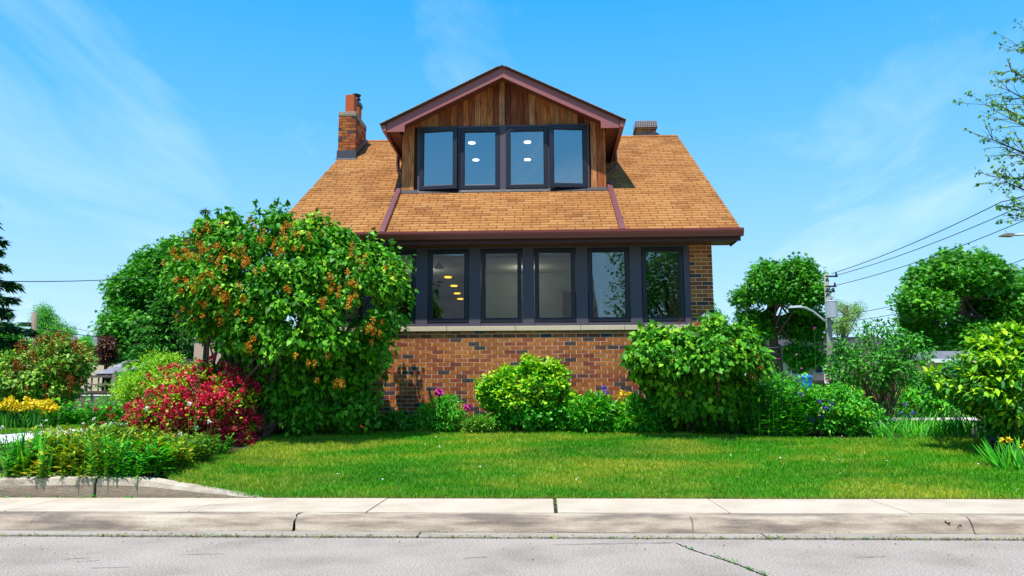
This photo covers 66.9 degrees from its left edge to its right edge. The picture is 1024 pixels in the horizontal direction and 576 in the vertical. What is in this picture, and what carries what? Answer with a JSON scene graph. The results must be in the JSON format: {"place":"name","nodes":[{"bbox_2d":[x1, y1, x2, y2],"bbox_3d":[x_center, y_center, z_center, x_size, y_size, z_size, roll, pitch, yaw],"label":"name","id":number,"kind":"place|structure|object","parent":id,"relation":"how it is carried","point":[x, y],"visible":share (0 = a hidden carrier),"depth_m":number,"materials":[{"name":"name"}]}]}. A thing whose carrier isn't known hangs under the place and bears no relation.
{"place":"outdoors","nodes":[
{"label":"outdoors","id":0,"kind":"place"},
{"bbox_2d":[0,429,86,443],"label":"gravel path","id":1,"kind":"structure","parent":0,"point":[9,437],"depth_m":12.38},
{"bbox_2d":[0,278,161,281],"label":"power cable","id":2,"kind":"object","parent":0,"point":[80,280],"visible":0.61,"depth_m":17.88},
{"bbox_2d":[0,413,989,499],"bbox_3d":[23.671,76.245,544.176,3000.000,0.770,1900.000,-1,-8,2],"label":"ground","id":3,"kind":"structure","parent":0,"point":[55,474],"depth_m":9.07,"materials":[{"name":"plant"}]},
{"bbox_2d":[0,320,35,352],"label":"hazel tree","id":4,"kind":"object","parent":3,"relation":"on","point":[18,337],"visible":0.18,"depth_m":23.88,"materials":[{"name":"green plant"}]},
{"bbox_2d":[0,223,41,415],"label":"spruce tree","id":5,"kind":"object","parent":3,"relation":"on","point":[7,314],"visible":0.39,"depth_m":18.16,"materials":[{"name":"green plant"}]},
{"bbox_2d":[19,312,36,347],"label":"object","id":6,"kind":"object","parent":3,"relation":"on","point":[32,324],"visible":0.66,"depth_m":25.72,"materials":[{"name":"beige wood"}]},
{"bbox_2d":[0,329,99,418],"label":"lilac shrub","id":7,"kind":"object","parent":3,"relation":"on","point":[58,369],"visible":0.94,"depth_m":16.09,"materials":[{"name":"green plant"}]},
{"bbox_2d":[26,301,81,342],"bbox_3d":[-20.649,3.006,34.778,2.223,5.155,5.195,5,-9,-31],"label":"locust tree","id":8,"kind":"object","parent":3,"relation":"on","point":[44,313],"visible":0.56,"depth_m":33.86,"materials":[{"name":"green plant"}]},
{"bbox_2d":[21,399,99,424],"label":"geranium clump","id":9,"kind":"object","parent":3,"relation":"on","point":[65,412],"visible":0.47,"depth_m":15.58,"materials":[{"name":"green plant"}]},
{"bbox_2d":[10,374,161,421],"bbox_3d":[-10.760,2.725,18.850,4.821,1.251,0.150,-1,-8,2],"label":"wooden fence","id":10,"kind":"object","parent":3,"relation":"on","point":[104,392],"visible":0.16,"depth_m":18.87,"materials":[{"name":"grey wood"}]},
{"bbox_2d":[80,334,96,390],"bbox_3d":[-16.813,3.385,30.529,0.888,3.199,2.412,4,-9,-30],"label":"cedar tree","id":11,"kind":"object","parent":3,"relation":"on","point":[90,342],"visible":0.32,"depth_m":30.13,"materials":[{"name":"green plant"}]},
{"bbox_2d":[67,394,120,423],"bbox_3d":[-8.794,2.719,17.083,2.009,0.765,0.055,-1,-8,2],"label":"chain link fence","id":12,"kind":"object","parent":3,"relation":"on","point":[92,396],"visible":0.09,"depth_m":17.13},
{"bbox_2d":[68,394,129,426],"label":"daisy clump","id":13,"kind":"object","parent":3,"relation":"on","point":[90,412],"visible":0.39,"depth_m":15.25,"materials":[{"name":"green plant"}]},
{"bbox_2d":[92,333,120,369],"bbox_3d":[-12.839,2.747,24.403,0.817,2.752,1.778,4,-9,-30],"label":"plum tree","id":14,"kind":"object","parent":3,"relation":"on","point":[106,347],"visible":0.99,"depth_m":24.01,"materials":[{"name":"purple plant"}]},
{"bbox_2d":[73,334,146,390],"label":"cream building","id":15,"kind":"structure","parent":3,"relation":"on","point":[98,369],"depth_m":44.82,"materials":[{"name":"beige paint"}]},
{"bbox_2d":[93,360,144,390],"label":"garden shed","id":16,"kind":"structure","parent":3,"relation":"on","point":[110,371],"depth_m":21.57,"materials":[{"name":"grey"}]},
{"bbox_2d":[0,429,258,479],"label":"front bed","id":17,"kind":"object","parent":3,"relation":"on","point":[157,476],"visible":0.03,"depth_m":9.20,"materials":[{"name":"soil"}]},
{"bbox_2d":[0,448,37,474],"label":"iris clump","id":18,"kind":"object","parent":17,"relation":"on","point":[4,470],"visible":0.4,"depth_m":9.06,"materials":[{"name":"green plant"}]},
{"bbox_2d":[0,432,38,477],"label":"leafy perennial","id":19,"kind":"object","parent":17,"relation":"on","point":[7,464],"visible":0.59,"depth_m":9.10,"materials":[{"name":"green plant"}]},
{"bbox_2d":[0,423,82,455],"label":"daisy clump","id":20,"kind":"object","parent":17,"relation":"on","point":[40,424],"visible":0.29,"depth_m":10.35,"materials":[{"name":"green plant"}]},
{"bbox_2d":[11,426,78,475],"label":"iris clump","id":21,"kind":"object","parent":17,"relation":"on","point":[40,446],"visible":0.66,"depth_m":9.15,"materials":[{"name":"green plant"}]},
{"bbox_2d":[10,431,90,483],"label":"leafy perennial","id":22,"kind":"object","parent":17,"relation":"on","point":[53,466],"visible":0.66,"depth_m":9.11,"materials":[{"name":"green plant"}]},
{"bbox_2d":[29,425,102,448],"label":"leafy perennial","id":23,"kind":"object","parent":17,"relation":"on","point":[55,432],"visible":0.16,"depth_m":10.19,"materials":[{"name":"green plant"}]},
{"bbox_2d":[25,417,133,440],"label":"daisy clump","id":24,"kind":"object","parent":17,"relation":"on","point":[83,423],"visible":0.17,"depth_m":11.05,"materials":[{"name":"green plant"}]},
{"bbox_2d":[54,425,125,482],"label":"leafy perennial","id":25,"kind":"object","parent":17,"relation":"on","point":[83,464],"visible":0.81,"depth_m":9.04,"materials":[{"name":"green plant"}]},
{"bbox_2d":[62,423,133,453],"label":"leafy perennial","id":26,"kind":"object","parent":17,"relation":"on","point":[103,430],"visible":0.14,"depth_m":10.15,"materials":[{"name":"green plant"}]},
{"bbox_2d":[81,428,133,473],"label":"iris clump","id":27,"kind":"object","parent":17,"relation":"on","point":[102,446],"visible":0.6,"depth_m":9.14,"materials":[{"name":"green plant"}]},
{"bbox_2d":[83,405,141,435],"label":"red flower","id":28,"kind":"object","parent":17,"relation":"on","point":[110,407],"visible":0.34,"depth_m":12.00,"materials":[{"name":"green plant"}]},
{"bbox_2d":[86,431,162,485],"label":"leafy perennial","id":29,"kind":"object","parent":17,"relation":"on","point":[114,466],"visible":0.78,"depth_m":9.00,"materials":[{"name":"green plant"}]},
{"bbox_2d":[114,406,148,436],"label":"bearded iris","id":30,"kind":"object","parent":17,"relation":"on","point":[146,407],"visible":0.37,"depth_m":10.36,"materials":[{"name":"green plant"}]},
{"bbox_2d":[106,438,179,475],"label":"lily plant","id":31,"kind":"object","parent":17,"relation":"on","point":[158,467],"visible":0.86,"depth_m":9.10,"materials":[{"name":"green plant"}]},
{"bbox_2d":[113,424,174,455],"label":"leafy perennial","id":32,"kind":"object","parent":17,"relation":"on","point":[131,435],"visible":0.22,"depth_m":10.13,"materials":[{"name":"green plant"}]},
{"bbox_2d":[105,347,195,411],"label":"forsythia bush","id":33,"kind":"object","parent":17,"relation":"on","point":[124,394],"visible":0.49,"depth_m":12.95,"materials":[{"name":"green plant"}]},
{"bbox_2d":[126,435,195,469],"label":"leafy perennial","id":34,"kind":"object","parent":17,"relation":"on","point":[179,452],"visible":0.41,"depth_m":9.41,"materials":[{"name":"green plant"}]},
{"bbox_2d":[158,430,220,462],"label":"leafy perennial","id":35,"kind":"object","parent":17,"relation":"on","point":[201,453],"visible":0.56,"depth_m":9.87,"materials":[{"name":"green plant"}]},
{"bbox_2d":[122,352,263,445],"bbox_3d":[-4.994,1.811,12.025,2.532,1.587,1.834,-1,-8,2],"label":"weigela bush","id":36,"kind":"object","parent":17,"relation":"on","point":[216,401],"visible":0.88,"depth_m":11.51,"materials":[{"name":"red plant"}]},
{"bbox_2d":[174,401,214,452],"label":"bearded iris","id":37,"kind":"object","parent":17,"relation":"on","point":[208,420],"visible":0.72,"depth_m":10.45,"materials":[{"name":"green plant"}]},
{"bbox_2d":[186,432,235,454],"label":"leafy perennial","id":38,"kind":"object","parent":17,"relation":"on","point":[226,445],"visible":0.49,"depth_m":10.51,"materials":[{"name":"green plant"}]},
{"bbox_2d":[0,475,261,497],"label":"garden kerb","id":39,"kind":"structure","parent":3,"relation":"on","point":[67,486],"depth_m":8.86,"materials":[{"name":"concrete"}]},
{"bbox_2d":[94,283,193,390],"bbox_3d":[-9.490,1.757,21.449,3.511,4.318,3.454,-1,-8,2],"label":"hemlock tree","id":40,"kind":"object","parent":3,"relation":"on","point":[160,341],"visible":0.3,"depth_m":21.16,"materials":[{"name":"green plant"}]},
{"bbox_2d":[87,230,234,365],"bbox_3d":[-11.489,1.014,26.406,7.156,6.742,4.705,-6,-10,34],"label":"maple tree","id":41,"kind":"object","parent":3,"relation":"on","point":[129,302],"visible":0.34,"depth_m":25.66,"materials":[{"name":"green plant"}]},
{"bbox_2d":[170,208,213,361],"bbox_3d":[-8.237,0.674,20.483,1.461,5.744,1.445,-1,-8,2],"label":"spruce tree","id":42,"kind":"object","parent":3,"relation":"on","point":[190,352],"visible":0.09,"depth_m":20.37,"materials":[{"name":"green plant"}]},
{"bbox_2d":[192,337,260,416],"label":"beige garage","id":43,"kind":"structure","parent":3,"relation":"on","point":[198,350],"depth_m":17.79,"materials":[{"name":"stone"}]},
{"bbox_2d":[159,197,418,437],"bbox_3d":[-3.620,0.491,12.268,4.338,3.950,2.748,-1,-8,2],"label":"lilac bush","id":44,"kind":"object","parent":3,"relation":"on","point":[334,389],"visible":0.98,"depth_m":11.74,"materials":[{"name":"green plant"}]},
{"bbox_2d":[276,65,743,429],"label":"brick house","id":45,"kind":"structure","parent":3,"relation":"on","point":[518,213],"depth_m":14.80,"materials":[{"name":"brick"}]},
{"bbox_2d":[325,253,362,323],"bbox_3d":[-3.004,-0.015,13.796,0.711,1.300,0.060,-1,-8,2],"label":"window","id":46,"kind":"structure","parent":45,"relation":"in","point":[350,321],"depth_m":13.70,"materials":[{"name":"black metal"}]},
{"bbox_2d":[375,250,415,322],"bbox_3d":[-2.064,-0.024,13.756,0.711,1.300,0.060,-1,-8,2],"label":"window","id":47,"kind":"structure","parent":45,"relation":"in","point":[405,252],"depth_m":13.74,"materials":[{"name":"black metal"}]},
{"bbox_2d":[419,126,457,189],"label":"window","id":48,"kind":"structure","parent":45,"relation":"in","point":[454,129],"depth_m":15.54,"materials":[{"name":"black metal"}]},
{"bbox_2d":[428,250,468,322],"bbox_3d":[-1.124,-0.033,13.717,0.711,1.300,0.060,-1,-8,2],"label":"window","id":49,"kind":"structure","parent":45,"relation":"in","point":[431,252],"depth_m":13.69,"materials":[{"name":"black metal"}]},
{"bbox_2d":[460,127,499,188],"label":"window","id":50,"kind":"structure","parent":45,"relation":"in","point":[496,130],"depth_m":15.57,"materials":[{"name":"black metal"}]},
{"bbox_2d":[481,249,521,322],"bbox_3d":[-0.184,-0.042,13.677,0.711,1.300,0.060,-1,-8,2],"label":"window","id":51,"kind":"structure","parent":45,"relation":"in","point":[483,251],"depth_m":13.65,"materials":[{"name":"black metal"}]},
{"bbox_2d":[417,124,589,189],"bbox_3d":[-0.180,-2.601,15.605,3.445,1.365,0.100,-1,-8,2],"label":"dormer window frame","id":52,"kind":"structure","parent":45,"relation":"in","point":[502,127],"depth_m":15.58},
{"bbox_2d":[506,127,547,188],"bbox_3d":[0.302,-2.614,15.554,0.841,1.268,0.060,-1,-8,2],"label":"window","id":53,"kind":"structure","parent":45,"relation":"in","point":[508,129],"depth_m":15.53,"materials":[{"name":"black metal"}]},
{"bbox_2d":[534,248,575,321],"bbox_3d":[0.756,-0.051,13.638,0.711,1.300,0.060,-1,-8,2],"label":"window","id":54,"kind":"structure","parent":45,"relation":"in","point":[556,250],"depth_m":13.61,"materials":[{"name":"black metal"}]},
{"bbox_2d":[549,125,587,187],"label":"window","id":55,"kind":"structure","parent":45,"relation":"in","point":[582,128],"depth_m":15.43,"materials":[{"name":"black metal"}]},
{"bbox_2d":[588,248,629,321],"bbox_3d":[1.696,-0.060,13.598,0.711,1.300,0.060,-1,-8,2],"label":"window","id":56,"kind":"structure","parent":45,"relation":"in","point":[590,250],"depth_m":13.57,"materials":[{"name":"black metal"}]},
{"bbox_2d":[641,247,684,320],"bbox_3d":[2.636,-0.069,13.558,0.711,1.300,0.060,-1,-8,2],"label":"window","id":57,"kind":"structure","parent":45,"relation":"in","point":[644,249],"depth_m":13.54,"materials":[{"name":"black metal"}]},
{"bbox_2d":[0,511,1023,534],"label":"kerb","id":58,"kind":"structure","parent":3,"relation":"on","point":[861,523],"depth_m":7.41,"materials":[{"name":"concrete"}]},
{"bbox_2d":[0,530,1023,540],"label":"gutter pan","id":59,"kind":"object","parent":3,"relation":"on","point":[241,534],"visible":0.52,"depth_m":7.21,"materials":[{"name":"concrete"}]},
{"bbox_2d":[0,528,1023,541],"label":"weeds","id":60,"kind":"object","parent":59,"relation":"on","point":[531,536],"visible":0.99,"depth_m":7.12,"materials":[{"name":"green plant"}]},
{"bbox_2d":[1,531,1023,540],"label":"dead litter","id":61,"kind":"object","parent":59,"relation":"on","point":[510,537],"visible":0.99,"depth_m":7.11,"materials":[{"name":"brown plant"}]},
{"bbox_2d":[245,493,1023,498],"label":"dry grass","id":62,"kind":"structure","parent":3,"relation":"on","point":[808,497],"depth_m":8.59,"materials":[{"name":"plant"}]},
{"bbox_2d":[762,346,784,421],"bbox_3d":[5.069,1.959,15.140,0.507,1.635,0.123,-1,-8,2],"label":"iron trellis","id":63,"kind":"object","parent":3,"relation":"on","point":[781,357],"visible":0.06,"depth_m":15.21,"materials":[{"name":"black metal"}]},
{"bbox_2d":[726,251,833,373],"bbox_3d":[12.416,1.983,35.581,4.606,7.150,6.580,-4,-9,23],"label":"maple tree","id":64,"kind":"object","parent":3,"relation":"on","point":[773,285],"visible":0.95,"depth_m":34.60,"materials":[{"name":"green plant"}]},
{"bbox_2d":[760,365,804,417],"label":"privet bush","id":65,"kind":"object","parent":3,"relation":"on","point":[788,377],"visible":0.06,"depth_m":16.29,"materials":[{"name":"green plant"}]},
{"bbox_2d":[796,374,812,388],"bbox_3d":[8.939,3.260,23.619,0.327,1.255,0.522,-1,-8,2],"label":"recycling bin","id":66,"kind":"object","parent":3,"relation":"on","point":[810,381],"visible":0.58,"depth_m":23.44,"materials":[{"name":"blue plastic"}]},
{"bbox_2d":[789,272,837,371],"bbox_3d":[11.114,1.984,28.342,1.910,5.165,0.651,-1,-8,2],"label":"utility pole","id":67,"kind":"object","parent":3,"relation":"on","point":[831,308],"visible":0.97,"depth_m":28.44,"materials":[{"name":"grey wood"}]},
{"bbox_2d":[831,196,1023,273],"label":"power cable","id":68,"kind":"object","parent":67,"relation":"attached to","point":[930,235],"visible":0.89,"depth_m":22.72,"materials":[{"name":"rubber"}]},
{"bbox_2d":[838,209,1019,274],"bbox_3d":[12.505,-1.422,22.910,0.391,0.331,12.056,0,-8,-3],"label":"power cable","id":69,"kind":"object","parent":67,"relation":"attached to","point":[931,243],"visible":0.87,"depth_m":23.07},
{"bbox_2d":[838,220,1023,284],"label":"power cable","id":70,"kind":"object","parent":67,"relation":"attached to","point":[937,254],"visible":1,"depth_m":23.04,"materials":[{"name":"rubber"}]},
{"bbox_2d":[760,337,889,389],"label":"house","id":71,"kind":"structure","parent":3,"relation":"on","point":[818,379],"depth_m":41.84,"materials":[{"name":"grey"}]},
{"bbox_2d":[813,365,823,373],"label":"window","id":72,"kind":"structure","parent":71,"relation":"in","point":[818,371],"depth_m":41.06,"materials":[{"name":"white glass"}]},
{"bbox_2d":[832,297,869,337],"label":"ash tree","id":73,"kind":"object","parent":3,"relation":"on","point":[841,328],"visible":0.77,"depth_m":44.57,"materials":[{"name":"green plant"}]},
{"bbox_2d":[821,317,940,423],"bbox_3d":[7.317,1.633,15.595,2.494,2.230,2.495,-1,-8,2],"label":"mock orange shrub","id":74,"kind":"object","parent":3,"relation":"on","point":[889,368],"visible":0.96,"depth_m":15.10,"materials":[{"name":"green plant"}]},
{"bbox_2d":[893,377,964,416],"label":"spirea bush","id":75,"kind":"object","parent":3,"relation":"on","point":[913,394],"visible":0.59,"depth_m":19.59,"materials":[{"name":"green plant"}]},
{"bbox_2d":[845,351,1019,412],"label":"grey roofed house","id":76,"kind":"structure","parent":3,"relation":"on","point":[939,359],"depth_m":24.72,"materials":[{"name":"grey"}]},
{"bbox_2d":[885,243,1023,354],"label":"maple tree","id":77,"kind":"object","parent":3,"relation":"on","point":[960,292],"visible":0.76,"depth_m":29.66,"materials":[{"name":"green plant"}]},
{"bbox_2d":[952,18,1023,224],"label":"street tree","id":78,"kind":"object","parent":3,"relation":"on","point":[1004,175],"visible":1,"depth_m":15.22,"materials":[{"name":"green plant"}]},
{"bbox_2d":[998,233,1023,236],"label":"street lamp","id":79,"kind":"object","parent":3,"relation":"on","point":[1009,235],"visible":1,"depth_m":14.36,"materials":[{"name":"grey metal"}]},
{"bbox_2d":[0,537,1023,575],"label":"road","id":80,"kind":"structure","parent":0,"point":[130,556],"depth_m":6.28,"materials":[{"name":"asphalt"}]},
{"bbox_2d":[685,545,769,574],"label":"weeds","id":81,"kind":"object","parent":80,"relation":"on","point":[749,567],"visible":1,"depth_m":6.03,"materials":[{"name":"green plant"}]},
{"bbox_2d":[0,498,1023,514],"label":"pavement","id":82,"kind":"structure","parent":0,"point":[720,506],"depth_m":8.05,"materials":[{"name":"concrete"}]},
{"bbox_2d":[0,0,1023,365],"label":"sky","id":83,"kind":"structure","parent":0,"point":[830,131],"materials":[{"name":"blue"}]},
{"bbox_2d":[161,427,1023,498],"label":"lawn","id":84,"kind":"structure","parent":0,"point":[443,474],"depth_m":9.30,"materials":[{"name":"plant"}]},
{"bbox_2d":[656,418,710,434],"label":"ground cover plant","id":85,"kind":"object","parent":84,"relation":"on","point":[681,427],"visible":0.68,"depth_m":12.10,"materials":[{"name":"green plant"}]},
{"bbox_2d":[640,425,1022,464],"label":"garden bed","id":86,"kind":"object","parent":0,"point":[991,440],"visible":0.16,"depth_m":11.82,"materials":[{"name":"soil"}]},
{"bbox_2d":[371,408,418,432],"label":"shade plant","id":87,"kind":"object","parent":86,"relation":"on","point":[391,419],"visible":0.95,"depth_m":12.49,"materials":[{"name":"green plant"}]},
{"bbox_2d":[408,388,471,432],"bbox_3d":[-1.174,2.030,12.710,1.095,0.774,0.962,-1,-8,2],"label":"peony","id":88,"kind":"object","parent":86,"relation":"on","point":[442,414],"visible":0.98,"depth_m":12.45,"materials":[{"name":"green plant"}]},
{"bbox_2d":[457,412,501,433],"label":"fern clump","id":89,"kind":"object","parent":86,"relation":"on","point":[479,423],"visible":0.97,"depth_m":12.31,"materials":[{"name":"green plant"}]},
{"bbox_2d":[473,352,580,432],"bbox_3d":[0.250,1.766,12.732,1.815,1.448,1.326,-1,-8,2],"label":"hydrangea bush","id":90,"kind":"object","parent":86,"relation":"on","point":[497,393],"visible":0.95,"depth_m":12.37,"materials":[{"name":"green plant"}]},
{"bbox_2d":[563,385,620,433],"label":"lily plant","id":91,"kind":"object","parent":86,"relation":"on","point":[593,411],"visible":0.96,"depth_m":12.21,"materials":[{"name":"green plant"}]},
{"bbox_2d":[610,389,668,433],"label":"lily plant","id":92,"kind":"object","parent":86,"relation":"on","point":[632,417],"visible":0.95,"depth_m":12.15,"materials":[{"name":"green plant"}]},
{"bbox_2d":[623,398,673,430],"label":"lily plant","id":93,"kind":"object","parent":86,"relation":"on","point":[655,418],"visible":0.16,"depth_m":12.26,"materials":[{"name":"green plant"}]},
{"bbox_2d":[618,309,776,432],"bbox_3d":[2.932,1.319,12.168,2.557,2.028,2.161,-1,-8,2],"label":"lilac bush","id":94,"kind":"object","parent":86,"relation":"on","point":[698,372],"visible":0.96,"depth_m":11.77,"materials":[{"name":"green plant"}]},
{"bbox_2d":[692,415,760,435],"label":"ground cover plant","id":95,"kind":"object","parent":86,"relation":"on","point":[715,429],"visible":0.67,"depth_m":11.92,"materials":[{"name":"green plant"}]},
{"bbox_2d":[731,371,819,437],"bbox_3d":[4.009,1.785,11.914,1.374,1.045,0.918,-1,-8,2],"label":"phlox plant","id":96,"kind":"object","parent":86,"relation":"on","point":[774,410],"visible":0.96,"depth_m":11.77,"materials":[{"name":"green plant"}]},
{"bbox_2d":[761,327,837,431],"bbox_3d":[4.564,1.461,12.391,1.227,1.718,0.556,-1,-8,2],"label":"verbena plant","id":97,"kind":"object","parent":86,"relation":"on","point":[828,380],"visible":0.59,"depth_m":12.50,"materials":[{"name":"green plant"}]},
{"bbox_2d":[784,381,890,436],"bbox_3d":[5.102,1.968,12.237,1.777,1.001,1.381,-1,-8,2],"label":"columbine bush","id":98,"kind":"object","parent":86,"relation":"on","point":[830,414],"visible":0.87,"depth_m":11.82,"materials":[{"name":"green plant"}]},
{"bbox_2d":[848,400,933,432],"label":"violet perennial","id":99,"kind":"object","parent":86,"relation":"on","point":[921,418],"visible":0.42,"depth_m":12.29,"materials":[{"name":"green plant"}]},
{"bbox_2d":[858,415,954,438],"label":"grass clump","id":100,"kind":"object","parent":86,"relation":"on","point":[878,432],"visible":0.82,"depth_m":11.66,"materials":[{"name":"green plant"}]},
{"bbox_2d":[883,416,965,433],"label":"border plant","id":101,"kind":"object","parent":86,"relation":"on","point":[912,423],"visible":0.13,"depth_m":12.13,"materials":[{"name":"green plant"}]},
{"bbox_2d":[922,410,993,439],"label":"daylily clump","id":102,"kind":"object","parent":86,"relation":"on","point":[959,431],"visible":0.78,"depth_m":11.53,"materials":[{"name":"green plant"}]},
{"bbox_2d":[913,320,1023,446],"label":"dogwood bush","id":103,"kind":"object","parent":86,"relation":"on","point":[995,380],"visible":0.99,"depth_m":10.29,"materials":[{"name":"green plant"}]},
{"bbox_2d":[971,434,1023,471],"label":"daylily clump","id":104,"kind":"object","parent":86,"relation":"on","point":[1017,458],"visible":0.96,"depth_m":9.61,"materials":[{"name":"green plant"}]},
{"bbox_2d":[996,403,1023,453],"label":"bronze flower","id":105,"kind":"object","parent":86,"relation":"on","point":[1015,434],"visible":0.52,"depth_m":10.06,"materials":[{"name":"green plant"}]},
{"bbox_2d":[892,417,982,419],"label":"side pavement","id":106,"kind":"structure","parent":0,"point":[969,418],"depth_m":18.11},
{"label":"side lawn","id":107,"kind":"structure","parent":0,"visible":0},
{"bbox_2d":[0,395,59,428],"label":"yellow iris","id":108,"kind":"object","parent":107,"relation":"on","point":[34,420],"visible":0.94,"depth_m":13.85,"materials":[{"name":"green plant"}]},
{"bbox_2d":[0,424,86,433],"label":"grass","id":109,"kind":"structure","parent":107,"relation":"on","point":[16,430],"depth_m":13.43,"materials":[{"name":"plant"}]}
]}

